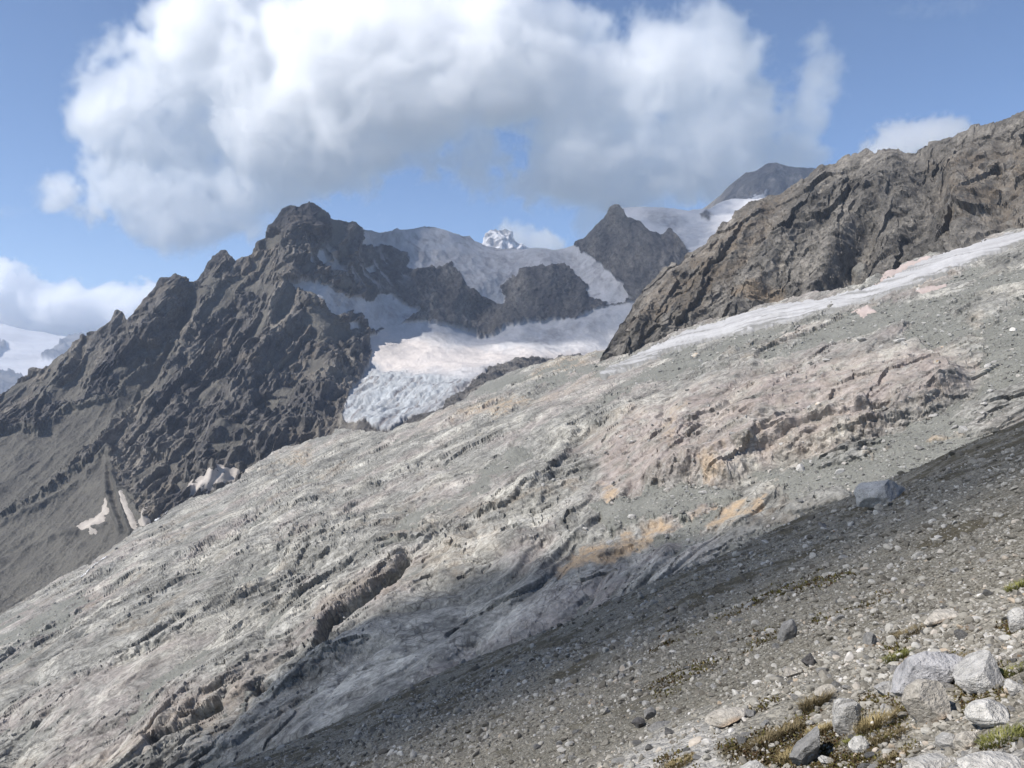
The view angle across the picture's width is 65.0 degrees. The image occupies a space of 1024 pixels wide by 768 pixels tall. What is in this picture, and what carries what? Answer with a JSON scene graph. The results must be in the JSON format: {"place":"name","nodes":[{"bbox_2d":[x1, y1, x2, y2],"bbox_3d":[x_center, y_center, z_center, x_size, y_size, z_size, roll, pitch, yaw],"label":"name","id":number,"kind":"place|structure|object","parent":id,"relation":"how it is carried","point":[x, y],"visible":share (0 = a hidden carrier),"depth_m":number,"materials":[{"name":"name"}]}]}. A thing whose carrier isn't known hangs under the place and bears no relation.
{"place":"outdoors","nodes":[
{"label":"outdoors","id":0,"kind":"place"},
{"bbox_2d":[0,323,85,393],"bbox_3d":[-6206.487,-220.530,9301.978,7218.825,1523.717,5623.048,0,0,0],"label":"snow plain","id":1,"kind":"structure","parent":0,"point":[22,351],"depth_m":10765.90,"materials":[{"name":"snow"}]},
{"bbox_2d":[0,201,374,612],"bbox_3d":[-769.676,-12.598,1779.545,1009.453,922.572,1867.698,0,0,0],"label":"dark mountain","id":2,"kind":"structure","parent":0,"point":[163,395],"depth_m":1537.27,"materials":[{"name":"stone"}]},
{"bbox_2d":[76,498,108,534],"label":"snow patch","id":3,"kind":"object","parent":2,"relation":"on","point":[99,518],"visible":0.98,"depth_m":1178.20,"materials":[{"name":"snow"}]},
{"bbox_2d":[119,490,137,529],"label":"snow patch","id":4,"kind":"object","parent":2,"relation":"on","point":[130,518],"visible":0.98,"depth_m":1146.46,"materials":[{"name":"snow"}]},
{"bbox_2d":[138,507,150,525],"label":"snow patch","id":5,"kind":"object","parent":2,"relation":"on","point":[143,520],"visible":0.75,"depth_m":1109.25,"materials":[{"name":"snow"}]},
{"bbox_2d":[187,464,239,495],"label":"snow patch","id":6,"kind":"object","parent":2,"relation":"on","point":[211,477],"visible":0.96,"depth_m":1227.00,"materials":[{"name":"snow"}]},
{"bbox_2d":[341,298,635,431],"bbox_3d":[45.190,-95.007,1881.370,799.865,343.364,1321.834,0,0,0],"label":"glacier","id":7,"kind":"object","parent":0,"point":[418,367],"visible":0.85,"depth_m":1987.62,"materials":[{"name":"ice"}]},
{"bbox_2d":[482,229,527,248],"bbox_3d":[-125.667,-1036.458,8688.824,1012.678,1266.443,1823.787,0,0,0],"label":"white peak","id":8,"kind":"structure","parent":0,"point":[500,239],"depth_m":8464.12,"materials":[{"name":"snow"}]},
{"bbox_2d":[0,228,1023,767],"bbox_3d":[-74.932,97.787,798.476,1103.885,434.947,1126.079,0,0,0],"label":"rock slab slope","id":9,"kind":"structure","parent":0,"point":[328,562],"depth_m":428.50,"materials":[{"name":"stone"}]},
{"bbox_2d":[0,251,1023,766],"bbox_3d":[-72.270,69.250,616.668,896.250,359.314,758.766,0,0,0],"label":"slope debris","id":10,"kind":"object","parent":9,"relation":"on","point":[890,445],"visible":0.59,"depth_m":380.31,"materials":[{"name":"stone"}]},
{"bbox_2d":[627,514,635,518],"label":"boulder","id":11,"kind":"object","parent":9,"relation":"on","point":[630,516],"visible":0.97,"depth_m":350.12,"materials":[{"name":"stone"}]},
{"bbox_2d":[796,464,804,471],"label":"boulder","id":12,"kind":"object","parent":9,"relation":"on","point":[800,468],"visible":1,"depth_m":328.67,"materials":[{"name":"grey stone"}]},
{"bbox_2d":[599,231,1023,379],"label":"glacier tongue","id":13,"kind":"object","parent":9,"relation":"on","point":[916,274],"visible":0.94,"depth_m":624.37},
{"bbox_2d":[834,469,844,474],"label":"boulder","id":14,"kind":"object","parent":9,"relation":"on","point":[838,471],"visible":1,"depth_m":311.11,"materials":[{"name":"grey stone"}]},
{"bbox_2d":[857,337,866,341],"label":"boulder","id":15,"kind":"object","parent":9,"relation":"on","point":[860,339],"visible":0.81,"depth_m":468.93,"materials":[{"name":"grey stone"}]},
{"bbox_2d":[851,305,876,317],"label":"snow patch","id":16,"kind":"object","parent":9,"relation":"on","point":[863,312],"visible":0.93,"depth_m":552.07,"materials":[{"name":"snow"}]},
{"bbox_2d":[893,338,905,343],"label":"boulder","id":17,"kind":"object","parent":9,"relation":"on","point":[896,341],"visible":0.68,"depth_m":446.42,"materials":[{"name":"grey stone"}]},
{"bbox_2d":[875,256,930,284],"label":"snow patch","id":18,"kind":"object","parent":9,"relation":"on","point":[890,273],"visible":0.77,"depth_m":632.63,"materials":[{"name":"snow"}]},
{"bbox_2d":[916,284,946,293],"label":"snow patch","id":19,"kind":"object","parent":9,"relation":"on","point":[926,289],"visible":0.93,"depth_m":533.75,"materials":[{"name":"snow"}]},
{"bbox_2d":[958,425,967,432],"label":"boulder","id":20,"kind":"object","parent":9,"relation":"on","point":[962,429],"visible":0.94,"depth_m":299.21,"materials":[{"name":"grey stone"}]},
{"bbox_2d":[0,0,1023,335],"label":"sky","id":21,"kind":"structure","parent":0,"point":[142,141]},
{"bbox_2d":[339,204,688,432],"bbox_3d":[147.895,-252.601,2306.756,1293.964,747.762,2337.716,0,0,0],"label":"glacier headwall","id":22,"kind":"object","parent":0,"point":[616,255],"visible":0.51,"depth_m":2586.53,"materials":[{"name":"stone"}]},
{"bbox_2d":[218,420,1023,767],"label":"moraine slope","id":23,"kind":"structure","parent":0,"point":[628,626],"depth_m":23.16,"materials":[{"name":"gravel"}]},
{"bbox_2d":[533,744,540,749],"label":"stone","id":24,"kind":"object","parent":23,"relation":"on","point":[536,746],"visible":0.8,"depth_m":15.79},
{"bbox_2d":[568,755,576,760],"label":"stone","id":25,"kind":"object","parent":23,"relation":"on","point":[571,757],"visible":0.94,"depth_m":13.60,"materials":[{"name":"stone"}]},
{"bbox_2d":[588,699,598,704],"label":"stone","id":26,"kind":"object","parent":23,"relation":"on","point":[591,701],"visible":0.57,"depth_m":18.43,"materials":[{"name":"stone"}]},
{"bbox_2d":[611,758,624,764],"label":"stone","id":27,"kind":"object","parent":23,"relation":"on","point":[615,761],"visible":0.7,"depth_m":6.45,"materials":[{"name":"stone"}]},
{"bbox_2d":[224,426,1023,767],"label":"moraine rubble","id":28,"kind":"object","parent":23,"relation":"on","point":[986,638],"visible":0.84,"depth_m":18.59,"materials":[{"name":"gravel"}]},
{"bbox_2d":[632,740,641,745],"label":"stone","id":29,"kind":"object","parent":23,"relation":"on","point":[636,742],"visible":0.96,"depth_m":6.86,"materials":[{"name":"stone"}]},
{"bbox_2d":[631,717,644,727],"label":"boulder","id":30,"kind":"object","parent":23,"relation":"on","point":[638,722],"visible":0.95,"depth_m":13.75,"materials":[{"name":"stone"}]},
{"bbox_2d":[644,744,652,750],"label":"stone","id":31,"kind":"object","parent":23,"relation":"on","point":[648,747],"visible":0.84,"depth_m":6.50,"materials":[{"name":"stone"}]},
{"bbox_2d":[644,706,655,718],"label":"boulder","id":32,"kind":"object","parent":23,"relation":"on","point":[649,712],"visible":0.94,"depth_m":14.02,"materials":[{"name":"grey stone"}]},
{"bbox_2d":[648,721,670,732],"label":"boulder","id":33,"kind":"object","parent":23,"relation":"on","point":[654,726],"visible":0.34,"depth_m":12.56,"materials":[{"name":"grey stone"}]},
{"bbox_2d":[665,727,673,734],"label":"stone","id":34,"kind":"object","parent":23,"relation":"on","point":[668,731],"visible":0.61,"depth_m":6.85,"materials":[{"name":"stone"}]},
{"bbox_2d":[663,751,696,767],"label":"grass tuft","id":35,"kind":"object","parent":23,"relation":"on","point":[679,765],"visible":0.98,"depth_m":5.55,"materials":[{"name":"plant"}]},
{"bbox_2d":[692,754,701,759],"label":"stone","id":36,"kind":"object","parent":23,"relation":"on","point":[696,756],"visible":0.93,"depth_m":5.49,"materials":[{"name":"stone"}]},
{"bbox_2d":[695,682,702,687],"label":"stone","id":37,"kind":"object","parent":23,"relation":"on","point":[698,684],"visible":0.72,"depth_m":14.74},
{"bbox_2d":[704,707,748,727],"bbox_3d":[1.602,2.498,6.010,0.320,0.143,0.190,0,0,27],"label":"boulder","id":38,"kind":"object","parent":23,"relation":"on","point":[720,717],"visible":1,"depth_m":5.98,"materials":[{"name":"beige stone"}]},
{"bbox_2d":[727,639,736,642],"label":"stone","id":39,"kind":"object","parent":23,"relation":"on","point":[731,640],"visible":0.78,"depth_m":19.15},
{"bbox_2d":[736,736,746,744],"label":"stone","id":40,"kind":"object","parent":23,"relation":"on","point":[740,740],"visible":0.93,"depth_m":5.38,"materials":[{"name":"stone"}]},
{"bbox_2d":[740,732,749,736],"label":"stone","id":41,"kind":"object","parent":23,"relation":"on","point":[744,734],"visible":0.81,"depth_m":5.49,"materials":[{"name":"stone"}]},
{"bbox_2d":[744,601,754,608],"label":"stone","id":42,"kind":"object","parent":23,"relation":"on","point":[749,604],"visible":0.72,"depth_m":24.17,"materials":[{"name":"stone"}]},
{"bbox_2d":[746,710,756,717],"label":"stone","id":43,"kind":"object","parent":23,"relation":"on","point":[750,713],"visible":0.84,"depth_m":5.95,"materials":[{"name":"stone"}]},
{"bbox_2d":[739,760,765,767],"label":"boulder","id":44,"kind":"object","parent":23,"relation":"on","point":[753,764],"visible":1,"depth_m":4.73,"materials":[{"name":"stone"}]},
{"bbox_2d":[744,729,783,748],"bbox_3d":[1.635,2.288,5.181,0.320,0.186,0.299,0,0,0],"label":"grass tuft","id":45,"kind":"object","parent":23,"relation":"on","point":[765,744],"visible":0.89,"depth_m":5.18,"materials":[{"name":"plant"}]},
{"bbox_2d":[760,719,768,726],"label":"stone","id":46,"kind":"object","parent":23,"relation":"on","point":[764,722],"visible":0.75,"depth_m":5.54,"materials":[{"name":"stone"}]},
{"bbox_2d":[772,643,780,647],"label":"stone","id":47,"kind":"object","parent":23,"relation":"on","point":[774,645],"visible":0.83,"depth_m":14.75,"materials":[{"name":"stone"}]},
{"bbox_2d":[761,713,806,739],"bbox_3d":[1.783,2.237,5.232,0.392,0.225,0.394,0,0,0],"label":"grass tuft","id":48,"kind":"object","parent":23,"relation":"on","point":[797,724],"visible":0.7,"depth_m":5.25,"materials":[{"name":"plant"}]},
{"bbox_2d":[777,619,796,641],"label":"boulder","id":49,"kind":"object","parent":23,"relation":"on","point":[788,630],"visible":0.91,"depth_m":14.99,"materials":[{"name":"grey stone"}]},
{"bbox_2d":[783,668,799,677],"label":"boulder","id":50,"kind":"object","parent":23,"relation":"on","point":[789,672],"visible":0.91,"depth_m":6.48,"materials":[{"name":"beige stone"}]},
{"bbox_2d":[790,694,798,699],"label":"stone","id":51,"kind":"object","parent":23,"relation":"on","point":[794,697],"visible":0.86,"depth_m":5.83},
{"bbox_2d":[771,742,822,765],"bbox_3d":[1.668,2.158,4.723,0.322,0.196,0.322,0,0,0],"label":"grass tuft","id":52,"kind":"object","parent":23,"relation":"on","point":[782,756],"visible":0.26,"depth_m":4.76,"materials":[{"name":"plant"}]},
{"bbox_2d":[789,726,819,765],"bbox_3d":[1.668,2.083,4.599,0.167,0.242,0.184,0,0,14],"label":"boulder","id":53,"kind":"object","parent":23,"relation":"on","point":[805,749],"visible":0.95,"depth_m":4.53,"materials":[{"name":"grey stone"}]},
{"bbox_2d":[801,653,815,665],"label":"boulder","id":54,"kind":"object","parent":23,"relation":"on","point":[808,660],"visible":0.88,"depth_m":6.57,"materials":[{"name":"stone"}]},
{"bbox_2d":[789,686,835,712],"bbox_3d":[2.074,2.139,5.490,0.416,0.249,0.378,0,0,0],"label":"grass tuft","id":55,"kind":"object","parent":23,"relation":"on","point":[806,705],"visible":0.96,"depth_m":5.48,"materials":[{"name":"plant"}]},
{"bbox_2d":[802,720,831,734],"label":"grass tuft","id":56,"kind":"object","parent":23,"relation":"on","point":[823,726],"visible":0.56,"depth_m":4.94,"materials":[{"name":"plant"}]},
{"bbox_2d":[816,667,828,672],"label":"stone","id":57,"kind":"object","parent":23,"relation":"on","point":[820,668],"visible":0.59,"depth_m":6.25,"materials":[{"name":"stone"}]},
{"bbox_2d":[818,755,827,762],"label":"boulder","id":58,"kind":"object","parent":23,"relation":"on","point":[822,758],"visible":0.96,"depth_m":4.45,"materials":[{"name":"stone"}]},
{"bbox_2d":[813,684,836,696],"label":"boulder","id":59,"kind":"object","parent":23,"relation":"on","point":[820,689],"visible":0.7,"depth_m":5.58,"materials":[{"name":"beige stone"}]},
{"bbox_2d":[827,651,840,659],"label":"stone","id":60,"kind":"object","parent":23,"relation":"on","point":[831,654],"visible":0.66,"depth_m":6.52,"materials":[{"name":"stone"}]},
{"bbox_2d":[648,568,1023,767],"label":"ground cover","id":61,"kind":"object","parent":23,"relation":"on","point":[799,737],"visible":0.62,"depth_m":5.18,"materials":[{"name":"plant"}]},
{"bbox_2d":[831,681,841,687],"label":"stone","id":62,"kind":"object","parent":23,"relation":"on","point":[836,684],"visible":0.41,"depth_m":5.69,"materials":[{"name":"stone"}]},
{"bbox_2d":[832,615,844,621],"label":"stone","id":63,"kind":"object","parent":23,"relation":"on","point":[839,617],"visible":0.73,"depth_m":15.02,"materials":[{"name":"stone"}]},
{"bbox_2d":[838,555,846,559],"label":"stone","id":64,"kind":"object","parent":23,"relation":"on","point":[840,557],"visible":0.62,"depth_m":27.24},
{"bbox_2d":[832,698,853,714],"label":"boulder","id":65,"kind":"object","parent":23,"relation":"on","point":[837,702],"visible":0.34,"depth_m":5.09,"materials":[{"name":"grey stone"}]},
{"bbox_2d":[841,684,850,689],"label":"stone","id":66,"kind":"object","parent":23,"relation":"on","point":[845,687],"visible":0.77,"depth_m":5.55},
{"bbox_2d":[832,701,860,735],"bbox_3d":[1.970,1.961,4.713,0.172,0.215,0.098,0,0,0],"label":"boulder","id":67,"kind":"object","parent":23,"relation":"on","point":[846,716],"visible":0.93,"depth_m":4.67,"materials":[{"name":"stone"}]},
{"bbox_2d":[837,734,866,746],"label":"grass tuft","id":68,"kind":"object","parent":23,"relation":"on","point":[846,741],"visible":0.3,"depth_m":4.57,"materials":[{"name":"plant"}]},
{"bbox_2d":[848,735,869,753],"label":"boulder","id":69,"kind":"object","parent":23,"relation":"on","point":[857,744],"visible":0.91,"depth_m":4.35,"materials":[{"name":"stone"}]},
{"bbox_2d":[857,763,869,767],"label":"stone","id":70,"kind":"object","parent":23,"relation":"on","point":[863,765],"visible":0.98,"depth_m":4.09,"materials":[{"name":"stone"}]},
{"bbox_2d":[863,632,876,644],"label":"boulder","id":71,"kind":"object","parent":23,"relation":"on","point":[869,638],"visible":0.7,"depth_m":6.47,"materials":[{"name":"grey stone"}]},
{"bbox_2d":[864,751,875,757],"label":"stone","id":72,"kind":"object","parent":23,"relation":"on","point":[870,754],"visible":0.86,"depth_m":4.22,"materials":[{"name":"stone"}]},
{"bbox_2d":[868,764,877,767],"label":"stone","id":73,"kind":"object","parent":23,"relation":"on","point":[872,765],"visible":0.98,"depth_m":4.06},
{"bbox_2d":[846,705,904,734],"bbox_3d":[2.069,1.903,4.598,0.382,0.238,0.399,0,0,0],"label":"grass tuft","id":74,"kind":"object","parent":23,"relation":"on","point":[865,726],"visible":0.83,"depth_m":4.59,"materials":[{"name":"plant"}]},
{"bbox_2d":[854,479,905,507],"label":"boulder","id":75,"kind":"object","parent":23,"relation":"on","point":[873,494],"visible":0.83,"depth_m":45.05,"materials":[{"name":"grey stone"}]},
{"bbox_2d":[873,681,891,694],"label":"boulder","id":76,"kind":"object","parent":23,"relation":"on","point":[883,687],"visible":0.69,"depth_m":5.03,"materials":[{"name":"grey stone"}]},
{"bbox_2d":[880,703,891,714],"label":"boulder","id":77,"kind":"object","parent":23,"relation":"on","point":[883,706],"visible":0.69,"depth_m":4.69,"materials":[{"name":"stone"}]},
{"bbox_2d":[868,725,908,744],"bbox_3d":[2.044,1.899,4.361,0.256,0.152,0.260,0,0,0],"label":"grass tuft","id":78,"kind":"object","parent":23,"relation":"on","point":[877,741],"visible":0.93,"depth_m":4.35,"materials":[{"name":"plant"}]},
{"bbox_2d":[889,665,897,671],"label":"stone","id":79,"kind":"object","parent":23,"relation":"on","point":[893,667],"visible":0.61,"depth_m":5.49,"materials":[{"name":"stone"}]},
{"bbox_2d":[890,600,899,604],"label":"stone","id":80,"kind":"object","parent":23,"relation":"on","point":[892,602],"visible":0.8,"depth_m":14.16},
{"bbox_2d":[876,645,917,663],"bbox_3d":[2.796,1.968,5.839,0.320,0.174,0.303,0,0,0],"label":"grass tuft","id":81,"kind":"object","parent":23,"relation":"on","point":[906,653],"visible":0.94,"depth_m":5.82,"materials":[{"name":"plant"}]},
{"bbox_2d":[882,744,924,761],"bbox_3d":[1.982,1.864,4.068,0.234,0.133,0.223,0,0,0],"label":"grass tuft","id":82,"kind":"object","parent":23,"relation":"on","point":[894,752],"visible":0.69,"depth_m":4.09,"materials":[{"name":"plant"}]},
{"bbox_2d":[885,623,924,639],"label":"grass tuft","id":83,"kind":"object","parent":23,"relation":"on","point":[899,633],"visible":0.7,"depth_m":6.36,"materials":[{"name":"plant"}]},
{"bbox_2d":[901,679,950,725],"bbox_3d":[2.195,1.715,4.290,0.215,0.284,0.222,0,0,0],"label":"boulder","id":84,"kind":"object","parent":23,"relation":"on","point":[923,701],"visible":0.92,"depth_m":4.25,"materials":[{"name":"beige stone"}]},
{"bbox_2d":[890,651,962,696],"bbox_3d":[2.420,1.704,4.687,0.398,0.300,0.219,0,0,19],"label":"boulder","id":85,"kind":"object","parent":23,"relation":"on","point":[936,666],"visible":0.67,"depth_m":4.63,"materials":[{"name":"grey stone"}]},
{"bbox_2d":[905,753,951,767],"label":"boulder","id":86,"kind":"object","parent":23,"relation":"on","point":[933,760],"visible":0.95,"depth_m":3.74,"materials":[{"name":"stone"}]},
{"bbox_2d":[923,609,958,625],"bbox_3d":[3.334,1.825,6.285,0.295,0.104,0.183,0,0,0],"label":"boulder","id":87,"kind":"object","parent":23,"relation":"on","point":[936,616],"visible":0.91,"depth_m":6.23,"materials":[{"name":"beige stone"}]},
{"bbox_2d":[935,732,954,750],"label":"rock","id":88,"kind":"object","parent":23,"relation":"on","point":[944,740],"visible":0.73,"depth_m":3.90,"materials":[{"name":"grey stone"}]},
{"bbox_2d":[940,682,954,687],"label":"stone","id":89,"kind":"object","parent":23,"relation":"on","point":[947,685],"visible":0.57,"depth_m":4.52,"materials":[{"name":"stone"}]},
{"bbox_2d":[950,568,958,572],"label":"stone","id":90,"kind":"object","parent":23,"relation":"on","point":[953,570],"visible":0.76,"depth_m":15.19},
{"bbox_2d":[954,629,968,639],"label":"stone","id":91,"kind":"object","parent":23,"relation":"on","point":[960,634],"visible":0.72,"depth_m":5.66,"materials":[{"name":"stone"}]},
{"bbox_2d":[961,751,967,756],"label":"stone","id":92,"kind":"object","parent":23,"relation":"on","point":[963,753],"visible":0.42,"depth_m":3.72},
{"bbox_2d":[953,731,978,750],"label":"rock","id":93,"kind":"object","parent":23,"relation":"on","point":[963,740],"visible":0.84,"depth_m":3.81,"materials":[{"name":"beige stone"}]},
{"bbox_2d":[954,650,977,656],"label":"grass tuft","id":94,"kind":"object","parent":23,"relation":"on","point":[963,653],"visible":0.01,"depth_m":4.98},
{"bbox_2d":[965,624,975,630],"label":"stone","id":95,"kind":"object","parent":23,"relation":"on","point":[970,627],"visible":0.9,"depth_m":5.72,"materials":[{"name":"stone"}]},
{"bbox_2d":[952,650,1004,693],"bbox_3d":[2.554,1.580,4.412,0.241,0.218,0.266,0,0,0],"label":"boulder","id":96,"kind":"object","parent":23,"relation":"on","point":[977,672],"visible":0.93,"depth_m":4.36,"materials":[{"name":"grey stone"}]},
{"bbox_2d":[964,698,1009,727],"bbox_3d":[2.320,1.601,3.894,0.211,0.129,0.148,0,0,0],"label":"boulder","id":97,"kind":"object","parent":23,"relation":"on","point":[985,713],"visible":0.98,"depth_m":3.87,"materials":[{"name":"stone"}]},
{"bbox_2d":[982,589,993,595],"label":"stone","id":98,"kind":"object","parent":23,"relation":"on","point":[986,592],"visible":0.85,"depth_m":6.39,"materials":[{"name":"stone"}]},
{"bbox_2d":[957,751,1021,767],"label":"boulder","id":99,"kind":"object","parent":23,"relation":"on","point":[989,759],"visible":1,"depth_m":3.45,"materials":[{"name":"stone"}]},
{"bbox_2d":[973,719,1023,749],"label":"grass tuft","id":100,"kind":"object","parent":23,"relation":"on","point":[1017,731],"visible":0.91,"depth_m":3.73,"materials":[{"name":"plant"}]},
{"bbox_2d":[1007,705,1015,711],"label":"stone","id":101,"kind":"object","parent":23,"relation":"on","point":[1011,708],"visible":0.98,"depth_m":3.90,"materials":[{"name":"stone"}]},
{"bbox_2d":[1000,579,1023,591],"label":"grass tuft","id":102,"kind":"object","parent":23,"relation":"on","point":[1019,584],"visible":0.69,"depth_m":6.30,"materials":[{"name":"plant"}]},
{"bbox_2d":[1000,661,1023,677],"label":"grass tuft","id":103,"kind":"object","parent":23,"relation":"on","point":[1008,672],"visible":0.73,"depth_m":4.39,"materials":[{"name":"plant"}]},
{"bbox_2d":[1004,678,1023,695],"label":"boulder","id":104,"kind":"object","parent":23,"relation":"on","point":[1013,688],"visible":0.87,"depth_m":4.09,"materials":[{"name":"stone"}]},
{"bbox_2d":[1007,607,1023,632],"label":"boulder","id":105,"kind":"object","parent":23,"relation":"on","point":[1015,617],"visible":0.91,"depth_m":5.28,"materials":[{"name":"stone"}]},
{"bbox_2d":[1012,652,1023,657],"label":"stone","id":106,"kind":"object","parent":23,"relation":"on","point":[1016,655],"visible":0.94,"depth_m":4.53,"materials":[{"name":"stone"}]},
{"bbox_2d":[622,198,761,251],"label":"snow saddle","id":107,"kind":"object","parent":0,"point":[694,229],"visible":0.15,"depth_m":3730.94,"materials":[{"name":"snow"}]},
{"bbox_2d":[703,162,815,208],"bbox_3d":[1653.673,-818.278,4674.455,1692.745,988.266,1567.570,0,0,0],"label":"dark peak","id":108,"kind":"structure","parent":0,"point":[767,179],"depth_m":4583.46,"materials":[{"name":"stone"}]},
{"bbox_2d":[594,111,1023,364],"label":"rock ridge","id":109,"kind":"object","parent":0,"point":[854,218],"visible":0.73,"depth_m":802.79,"materials":[{"name":"stone"}]}
]}

